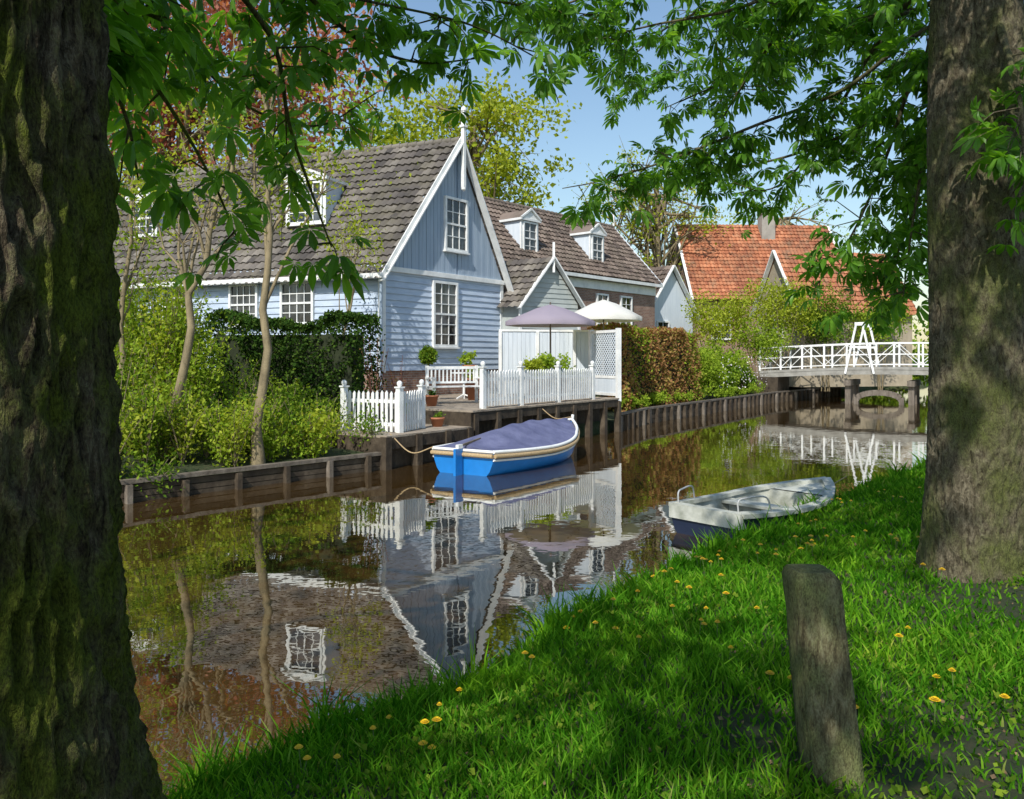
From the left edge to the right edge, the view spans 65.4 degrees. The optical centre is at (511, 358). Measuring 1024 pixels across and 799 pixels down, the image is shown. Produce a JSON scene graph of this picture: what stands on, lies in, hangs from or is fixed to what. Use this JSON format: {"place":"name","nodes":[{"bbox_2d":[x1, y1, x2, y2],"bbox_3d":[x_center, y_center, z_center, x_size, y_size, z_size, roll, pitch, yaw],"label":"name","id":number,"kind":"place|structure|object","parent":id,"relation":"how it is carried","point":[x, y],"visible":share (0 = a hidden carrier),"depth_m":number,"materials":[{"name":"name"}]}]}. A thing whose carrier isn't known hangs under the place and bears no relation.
{"place":"outdoors","nodes":[
{"label":"outdoors","id":0,"kind":"place"},
{"bbox_2d":[108,75,244,187],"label":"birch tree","id":1,"kind":"object","parent":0,"point":[122,179],"depth_m":43.95,"materials":[{"name":"green plant"}]},
{"bbox_2d":[510,370,524,396],"bbox_3d":[0.067,0.680,22.934,0.460,0.880,0.460,0,0,-18],"label":"garden chair","id":2,"kind":"object","parent":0,"point":[513,382],"visible":0.06,"depth_m":22.79,"materials":[{"name":"white paint"}]},
{"bbox_2d":[108,0,929,358],"label":"sky","id":3,"kind":"structure","parent":0,"point":[588,141],"materials":[{"name":"blue"}]},
{"bbox_2d":[118,385,927,797],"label":"canal water","id":4,"kind":"structure","parent":0,"point":[238,601],"depth_m":8.60,"materials":[{"name":"liquid"}]},
{"bbox_2d":[120,452,381,503],"bbox_3d":[-13.695,2.230,2.606,0.312,0.940,33.605,0,0,42],"label":"timber revetment","id":5,"kind":"object","parent":4,"relation":"in","point":[285,472],"visible":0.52,"depth_m":13.00,"materials":[{"name":"brown wood"}]},
{"bbox_2d":[328,421,473,470],"bbox_3d":[-2.723,2.080,16.852,2.760,1.240,2.690,0,0,35],"label":"wooden landing","id":6,"kind":"object","parent":4,"relation":"in","point":[392,450],"visible":0.42,"depth_m":15.69,"materials":[{"name":"brown wood"}]},
{"bbox_2d":[339,379,426,432],"bbox_3d":[-2.574,1.015,16.569,1.564,1.170,1.290,0,0,28],"label":"white picket fence","id":7,"kind":"object","parent":6,"relation":"on","point":[410,410],"visible":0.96,"depth_m":16.11,"materials":[{"name":"paint"}]},
{"bbox_2d":[430,410,445,426],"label":"potted plant","id":8,"kind":"object","parent":6,"relation":"on","point":[437,420],"visible":1,"depth_m":17.10,"materials":[{"name":"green plant"}]},
{"bbox_2d":[430,414,579,475],"bbox_3d":[0.196,1.814,16.292,2.040,1.090,4.719,0,0,31],"label":"blue covered boat","id":9,"kind":"object","parent":4,"relation":"on","point":[525,445],"visible":0.98,"depth_m":14.93,"materials":[{"name":"fabric"}]},
{"bbox_2d":[669,476,846,539],"bbox_3d":[3.535,1.906,10.418,3.432,0.668,1.310,0,0,-41],"label":"grey dinghy","id":10,"kind":"object","parent":4,"relation":"on","point":[696,515],"visible":0.72,"depth_m":9.96,"materials":[{"name":"paint"}]},
{"bbox_2d":[119,363,1023,798],"bbox_3d":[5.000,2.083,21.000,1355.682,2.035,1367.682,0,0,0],"label":"ground","id":11,"kind":"structure","parent":0,"point":[199,463],"depth_m":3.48,"materials":[{"name":"green plant"}]},
{"bbox_2d":[112,125,218,374],"bbox_3d":[-7.358,-1.424,15.353,3.919,5.994,3.830,0,0,0],"label":"slim garden tree","id":12,"kind":"object","parent":11,"relation":"on","point":[126,276],"visible":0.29,"depth_m":14.90,"materials":[{"name":"green plant"}]},
{"bbox_2d":[110,45,342,460],"bbox_3d":[-5.325,-2.195,14.360,4.397,7.881,4.676,0,0,0],"label":"slim garden tree","id":13,"kind":"object","parent":11,"relation":"on","point":[188,342],"visible":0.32,"depth_m":13.88,"materials":[{"name":"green plant"}]},
{"bbox_2d":[114,257,392,500],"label":"garden shrubs","id":14,"kind":"object","parent":11,"relation":"on","point":[144,416],"visible":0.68,"depth_m":14.31,"materials":[{"name":"green plant"}]},
{"bbox_2d":[107,0,421,195],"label":"copper beech tree","id":15,"kind":"object","parent":11,"relation":"on","point":[167,141],"visible":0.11,"depth_m":36.83,"materials":[{"name":"red plant"}]},
{"bbox_2d":[152,2,417,464],"bbox_3d":[-4.232,-2.370,14.027,4.050,8.466,4.646,0,0,-42],"label":"slim garden tree","id":16,"kind":"object","parent":11,"relation":"on","point":[257,454],"visible":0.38,"depth_m":13.92,"materials":[{"name":"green plant"}]},
{"bbox_2d":[198,307,386,421],"bbox_3d":[-5.464,0.258,19.614,4.696,3.095,1.935,0,0,10],"label":"clipped dark hedge","id":17,"kind":"object","parent":11,"relation":"on","point":[330,362],"visible":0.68,"depth_m":19.04,"materials":[{"name":"green plant"}]},
{"bbox_2d":[0,0,626,798],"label":"chestnut tree","id":18,"kind":"object","parent":11,"relation":"on","point":[72,726],"visible":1,"depth_m":2.19,"materials":[{"name":"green plant"}]},
{"bbox_2d":[135,264,499,370],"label":"weatherboard walls","id":19,"kind":"structure","parent":11,"relation":"on","point":[408,316],"depth_m":24.35,"materials":[{"name":"blue paint"}]},
{"bbox_2d":[120,167,469,348],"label":"windows and dormers","id":20,"kind":"structure","parent":19,"relation":"attached to","point":[297,304],"depth_m":25.00,"materials":[{"name":"white paint"}]},
{"bbox_2d":[113,136,506,290],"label":"tiled roof","id":21,"kind":"structure","parent":19,"relation":"on","point":[394,213],"depth_m":25.40,"materials":[{"name":"tile"}]},
{"bbox_2d":[120,106,513,372],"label":"white trim","id":22,"kind":"structure","parent":19,"relation":"attached to","point":[466,160],"depth_m":24.89,"materials":[{"name":"paint"}]},
{"bbox_2d":[379,281,382,389],"bbox_3d":[-3.744,-0.650,22.785,0.083,3.500,0.083,0,0,22],"label":"drainpipe","id":23,"kind":"object","parent":22,"relation":"attached to","point":[381,308],"visible":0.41,"depth_m":22.77,"materials":[{"name":"metal"}]},
{"bbox_2d":[394,152,501,279],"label":"gable boards","id":24,"kind":"object","parent":19,"relation":"attached to","point":[423,249],"visible":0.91,"depth_m":25.27,"materials":[{"name":"grey paint"}]},
{"bbox_2d":[150,369,497,397],"bbox_3d":[-8.407,1.020,25.445,15.923,1.360,4.599,0,0,2],"label":"brick base","id":25,"kind":"object","parent":11,"relation":"on","point":[414,378],"visible":0.1,"depth_m":24.14,"materials":[{"name":"brown brick"}]},
{"bbox_2d":[317,195,401,332],"bbox_3d":[-4.278,-1.669,21.182,2.177,5.600,2.277,0,0,20],"label":"slim garden tree","id":26,"kind":"object","parent":11,"relation":"on","point":[352,246],"visible":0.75,"depth_m":21.12,"materials":[{"name":"green plant"}]},
{"bbox_2d":[268,58,483,179],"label":"maple tree","id":27,"kind":"object","parent":11,"relation":"on","point":[371,136],"visible":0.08,"depth_m":48.71,"materials":[{"name":"green plant"}]},
{"bbox_2d":[356,337,408,420],"bbox_3d":[-2.944,0.589,18.616,0.760,2.187,2.566,0,0,9],"label":"bare red shrub","id":28,"kind":"object","parent":11,"relation":"on","point":[394,385],"visible":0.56,"depth_m":17.64,"materials":[{"name":"red plant"}]},
{"bbox_2d":[369,61,582,207],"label":"lime tree","id":29,"kind":"object","parent":11,"relation":"on","point":[501,163],"visible":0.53,"depth_m":44.77,"materials":[{"name":"green plant"}]},
{"bbox_2d":[356,394,620,436],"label":"wooden deck","id":30,"kind":"structure","parent":11,"relation":"on","point":[461,411],"depth_m":19.47,"materials":[{"name":"brown wood"}]},
{"bbox_2d":[418,344,439,390],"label":"potted topiary","id":31,"kind":"object","parent":30,"relation":"on","point":[427,356],"visible":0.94,"depth_m":21.28,"materials":[{"name":"plant"}]},
{"bbox_2d":[425,388,438,405],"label":"potted plant","id":32,"kind":"object","parent":30,"relation":"on","point":[431,398],"visible":0.98,"depth_m":18.75,"materials":[{"name":"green plant"}]},
{"bbox_2d":[425,365,478,403],"bbox_3d":[-1.405,0.645,19.978,1.430,0.950,0.560,0,0,-27],"label":"garden bench","id":33,"kind":"object","parent":30,"relation":"on","point":[433,382],"visible":0.81,"depth_m":20.13,"materials":[{"name":"white paint"}]},
{"bbox_2d":[452,372,472,398],"bbox_3d":[-1.347,0.755,22.400,0.706,0.749,0.700,0,0,0],"label":"garden table","id":34,"kind":"object","parent":30,"relation":"on","point":[463,395],"visible":0.67,"depth_m":22.37,"materials":[{"name":"white paint"}]},
{"bbox_2d":[457,350,476,397],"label":"potted plant","id":35,"kind":"object","parent":30,"relation":"on","point":[467,357],"visible":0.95,"depth_m":23.10,"materials":[{"name":"green plant"}]},
{"bbox_2d":[464,369,478,399],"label":"potted plant","id":36,"kind":"object","parent":30,"relation":"on","point":[471,393],"visible":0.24,"depth_m":21.46,"materials":[{"name":"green plant"}]},
{"bbox_2d":[390,409,570,453],"bbox_3d":[-0.272,1.488,17.045,1.329,0.596,5.320,0,0,35],"label":"mooring rope","id":37,"kind":"object","parent":30,"relation":"attached to","point":[432,447],"visible":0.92,"depth_m":15.14,"materials":[{"name":"fabric"}]},
{"bbox_2d":[522,356,545,402],"bbox_3d":[0.534,0.515,20.441,0.800,1.210,0.594,0,0,0],"label":"potted plant","id":38,"kind":"object","parent":30,"relation":"on","point":[534,364],"visible":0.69,"depth_m":20.36,"materials":[{"name":"green plant"}]},
{"bbox_2d":[478,361,595,408],"bbox_3d":[0.781,0.635,19.907,0.157,1.170,5.154,0,0,35],"label":"white picket fence","id":39,"kind":"object","parent":30,"relation":"on","point":[501,379],"visible":0.98,"depth_m":19.47,"materials":[{"name":"paint"}]},
{"bbox_2d":[533,351,556,400],"bbox_3d":[0.864,0.459,20.912,0.741,1.322,0.907,0,0,44],"label":"potted plant","id":40,"kind":"object","parent":30,"relation":"on","point":[548,360],"visible":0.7,"depth_m":20.87,"materials":[{"name":"green plant"}]},
{"bbox_2d":[505,302,594,368],"bbox_3d":[1.150,-0.290,23.900,2.552,2.820,2.552,0,0,-22],"label":"garden umbrella","id":41,"kind":"object","parent":30,"relation":"on","point":[548,316],"visible":0.87,"depth_m":23.13,"materials":[{"name":"fabric"}]},
{"bbox_2d":[552,352,576,399],"bbox_3d":[1.379,0.460,21.546,0.755,1.321,0.796,0,0,0],"label":"potted plant","id":42,"kind":"object","parent":30,"relation":"on","point":[563,362],"visible":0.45,"depth_m":21.50,"materials":[{"name":"green plant"}]},
{"bbox_2d":[588,328,620,400],"bbox_3d":[2.725,0.170,23.525,0.120,2.100,1.618,0,0,-26],"label":"lattice screen","id":43,"kind":"object","parent":30,"relation":"on","point":[606,384],"visible":0.89,"depth_m":23.39,"materials":[{"name":"white paint"}]},
{"bbox_2d":[497,242,585,329],"bbox_3d":[-0.102,-1.475,28.695,4.931,5.150,3.030,0,0,33],"label":"garden annex","id":44,"kind":"object","parent":11,"relation":"on","point":[540,282],"visible":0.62,"depth_m":27.72,"materials":[{"name":"grey wood"}]},
{"bbox_2d":[498,329,611,393],"bbox_3d":[1.454,0.090,26.530,3.866,2.120,0.140,0,0,-11],"label":"garden board fence","id":45,"kind":"object","parent":11,"relation":"on","point":[515,346],"visible":0.38,"depth_m":26.43,"materials":[{"name":"white paint"}]},
{"bbox_2d":[575,297,641,370],"bbox_3d":[2.950,-0.430,25.700,2.363,3.100,2.363,0,0,22],"label":"garden umbrella","id":46,"kind":"object","parent":11,"relation":"on","point":[603,311],"visible":0.75,"depth_m":24.95,"materials":[{"name":"white fabric"}]},
{"bbox_2d":[564,270,654,329],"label":"brick walls","id":47,"kind":"structure","parent":11,"relation":"on","point":[644,306],"depth_m":37.89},
{"bbox_2d":[483,196,661,282],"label":"tiled roof","id":48,"kind":"structure","parent":47,"relation":"on","point":[622,259],"depth_m":35.67,"materials":[{"name":"brown tile"}]},
{"bbox_2d":[499,208,662,324],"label":"windows and dormers","id":49,"kind":"structure","parent":47,"relation":"attached to","point":[521,227],"depth_m":36.00,"materials":[{"name":"white paint"}]},
{"bbox_2d":[217,523,1022,798],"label":"fallen leaves","id":50,"kind":"object","parent":11,"relation":"on","point":[993,776],"visible":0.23,"depth_m":3.50,"materials":[{"name":"plant"}]},
{"bbox_2d":[587,322,705,411],"bbox_3d":[5.128,0.268,29.488,1.902,3.075,7.561,0,0,35],"label":"beech hedge","id":51,"kind":"object","parent":11,"relation":"on","point":[660,362],"visible":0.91,"depth_m":28.43,"materials":[{"name":"brown plant"}]},
{"bbox_2d":[275,485,1023,798],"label":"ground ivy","id":52,"kind":"object","parent":11,"relation":"on","point":[925,789],"visible":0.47,"depth_m":3.67,"materials":[{"name":"green plant"}]},
{"bbox_2d":[294,486,1009,778],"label":"dandelions","id":53,"kind":"object","parent":11,"relation":"on","point":[437,718],"visible":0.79,"depth_m":4.57,"materials":[{"name":"yellow plant"}]},
{"bbox_2d":[572,138,738,281],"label":"budding tree","id":54,"kind":"object","parent":11,"relation":"on","point":[652,238],"visible":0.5,"depth_m":51.54,"materials":[{"name":"green plant"}]},
{"bbox_2d":[655,271,692,332],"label":"walls","id":55,"kind":"structure","parent":11,"relation":"on","point":[670,301],"depth_m":42.24,"materials":[{"name":"white paint"}]},
{"bbox_2d":[649,265,696,318],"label":"tiled roof","id":56,"kind":"structure","parent":55,"relation":"on","point":[660,273],"depth_m":42.13,"materials":[{"name":"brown tile"}]},
{"bbox_2d":[655,265,700,334],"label":"gable trim","id":57,"kind":"structure","parent":55,"relation":"attached to","point":[686,293],"depth_m":41.90,"materials":[{"name":"white paint"}]},
{"bbox_2d":[621,338,765,408],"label":"bank shrubs","id":58,"kind":"object","parent":11,"relation":"on","point":[711,368],"visible":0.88,"depth_m":33.90,"materials":[{"name":"green plant"}]},
{"bbox_2d":[716,356,767,388],"bbox_3d":[10.436,0.594,35.883,0.559,1.458,6.947,0,0,34],"label":"shrub blossom","id":59,"kind":"object","parent":58,"relation":"on","point":[743,371],"visible":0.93,"depth_m":35.81,"materials":[{"name":"white plant"}]},
{"bbox_2d":[671,243,756,372],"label":"walls","id":60,"kind":"structure","parent":11,"relation":"on","point":[681,269],"depth_m":49.68,"materials":[{"name":"brown brick"}]},
{"bbox_2d":[666,224,837,339],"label":"gable trim","id":61,"kind":"structure","parent":60,"relation":"attached to","point":[684,265],"depth_m":51.31,"materials":[{"name":"white paint"}]},
{"bbox_2d":[670,224,835,298],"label":"tiled roof","id":62,"kind":"structure","parent":60,"relation":"on","point":[722,267],"depth_m":51.96,"materials":[{"name":"orange tile"}]},
{"bbox_2d":[758,214,774,239],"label":"brick chimney","id":63,"kind":"object","parent":62,"relation":"on","point":[766,231],"visible":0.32,"depth_m":52.91,"materials":[{"name":"beige brick"}]},
{"bbox_2d":[681,289,756,353],"bbox_3d":[10.389,-0.900,40.031,4.136,5.225,2.930,0,0,0],"label":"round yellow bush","id":64,"kind":"object","parent":11,"relation":"on","point":[718,318],"visible":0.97,"depth_m":39.69,"materials":[{"name":"green plant"}]},
{"bbox_2d":[621,387,840,431],"bbox_3d":[10.673,2.140,34.735,1.033,1.120,28.020,0,0,35],"label":"timber revetment","id":65,"kind":"object","parent":11,"relation":"on","point":[634,418],"visible":0.45,"depth_m":30.56,"materials":[{"name":"brown wood"}]},
{"bbox_2d":[731,314,795,376],"bbox_3d":[12.593,-0.272,39.991,3.144,3.975,3.198,0,0,19],"label":"round green bush","id":66,"kind":"object","parent":11,"relation":"on","point":[758,341],"visible":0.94,"depth_m":39.54,"materials":[{"name":"green plant"}]},
{"bbox_2d":[517,0,1023,583],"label":"chestnut tree","id":67,"kind":"object","parent":11,"relation":"on","point":[959,144],"visible":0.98,"depth_m":6.97,"materials":[{"name":"green plant"}]},
{"bbox_2d":[737,276,826,369],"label":"round green bush","id":68,"kind":"object","parent":11,"relation":"on","point":[776,309],"visible":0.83,"depth_m":40.20,"materials":[{"name":"green plant"}]},
{"bbox_2d":[725,186,858,249],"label":"budding tree","id":69,"kind":"object","parent":11,"relation":"on","point":[787,220],"visible":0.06,"depth_m":61.32,"materials":[{"name":"green plant"}]},
{"bbox_2d":[782,564,865,788],"bbox_3d":[1.197,1.252,3.062,0.266,0.896,0.214,0,0,0],"label":"wooden post","id":70,"kind":"object","parent":11,"relation":"on","point":[827,728],"visible":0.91,"depth_m":2.98,"materials":[{"name":"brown wood"}]},
{"bbox_2d":[788,280,863,391],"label":"tree","id":71,"kind":"object","parent":11,"relation":"on","point":[824,338],"visible":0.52,"depth_m":41.27,"materials":[{"name":"green plant"}]},
{"bbox_2d":[734,322,928,405],"bbox_3d":[18.045,0.498,37.392,15.326,4.405,3.020,0,0,32],"label":"footbridge","id":72,"kind":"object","parent":11,"relation":"on","point":[775,380],"visible":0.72,"depth_m":37.79,"materials":[{"name":"white wood"}]},
{"bbox_2d":[846,293,920,389],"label":"tree","id":73,"kind":"object","parent":11,"relation":"on","point":[867,331],"visible":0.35,"depth_m":41.97,"materials":[{"name":"green plant"}]},
{"bbox_2d":[912,320,928,386],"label":"distant trees","id":74,"kind":"object","parent":11,"relation":"on","point":[919,377],"visible":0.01,"depth_m":53.34,"materials":[{"name":"green plant"}]},
{"bbox_2d":[757,259,911,386],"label":"walls","id":75,"kind":"structure","parent":0,"point":[867,380],"depth_m":43.10,"materials":[{"name":"beige paint"}]},
{"bbox_2d":[750,250,800,351],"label":"gable trim","id":76,"kind":"structure","parent":75,"relation":"attached to","point":[773,254],"depth_m":44.36,"materials":[{"name":"white paint"}]},
{"bbox_2d":[755,250,916,317],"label":"tiled roof","id":77,"kind":"structure","parent":75,"relation":"on","point":[788,264],"depth_m":43.59,"materials":[{"name":"orange tile"}]}
]}

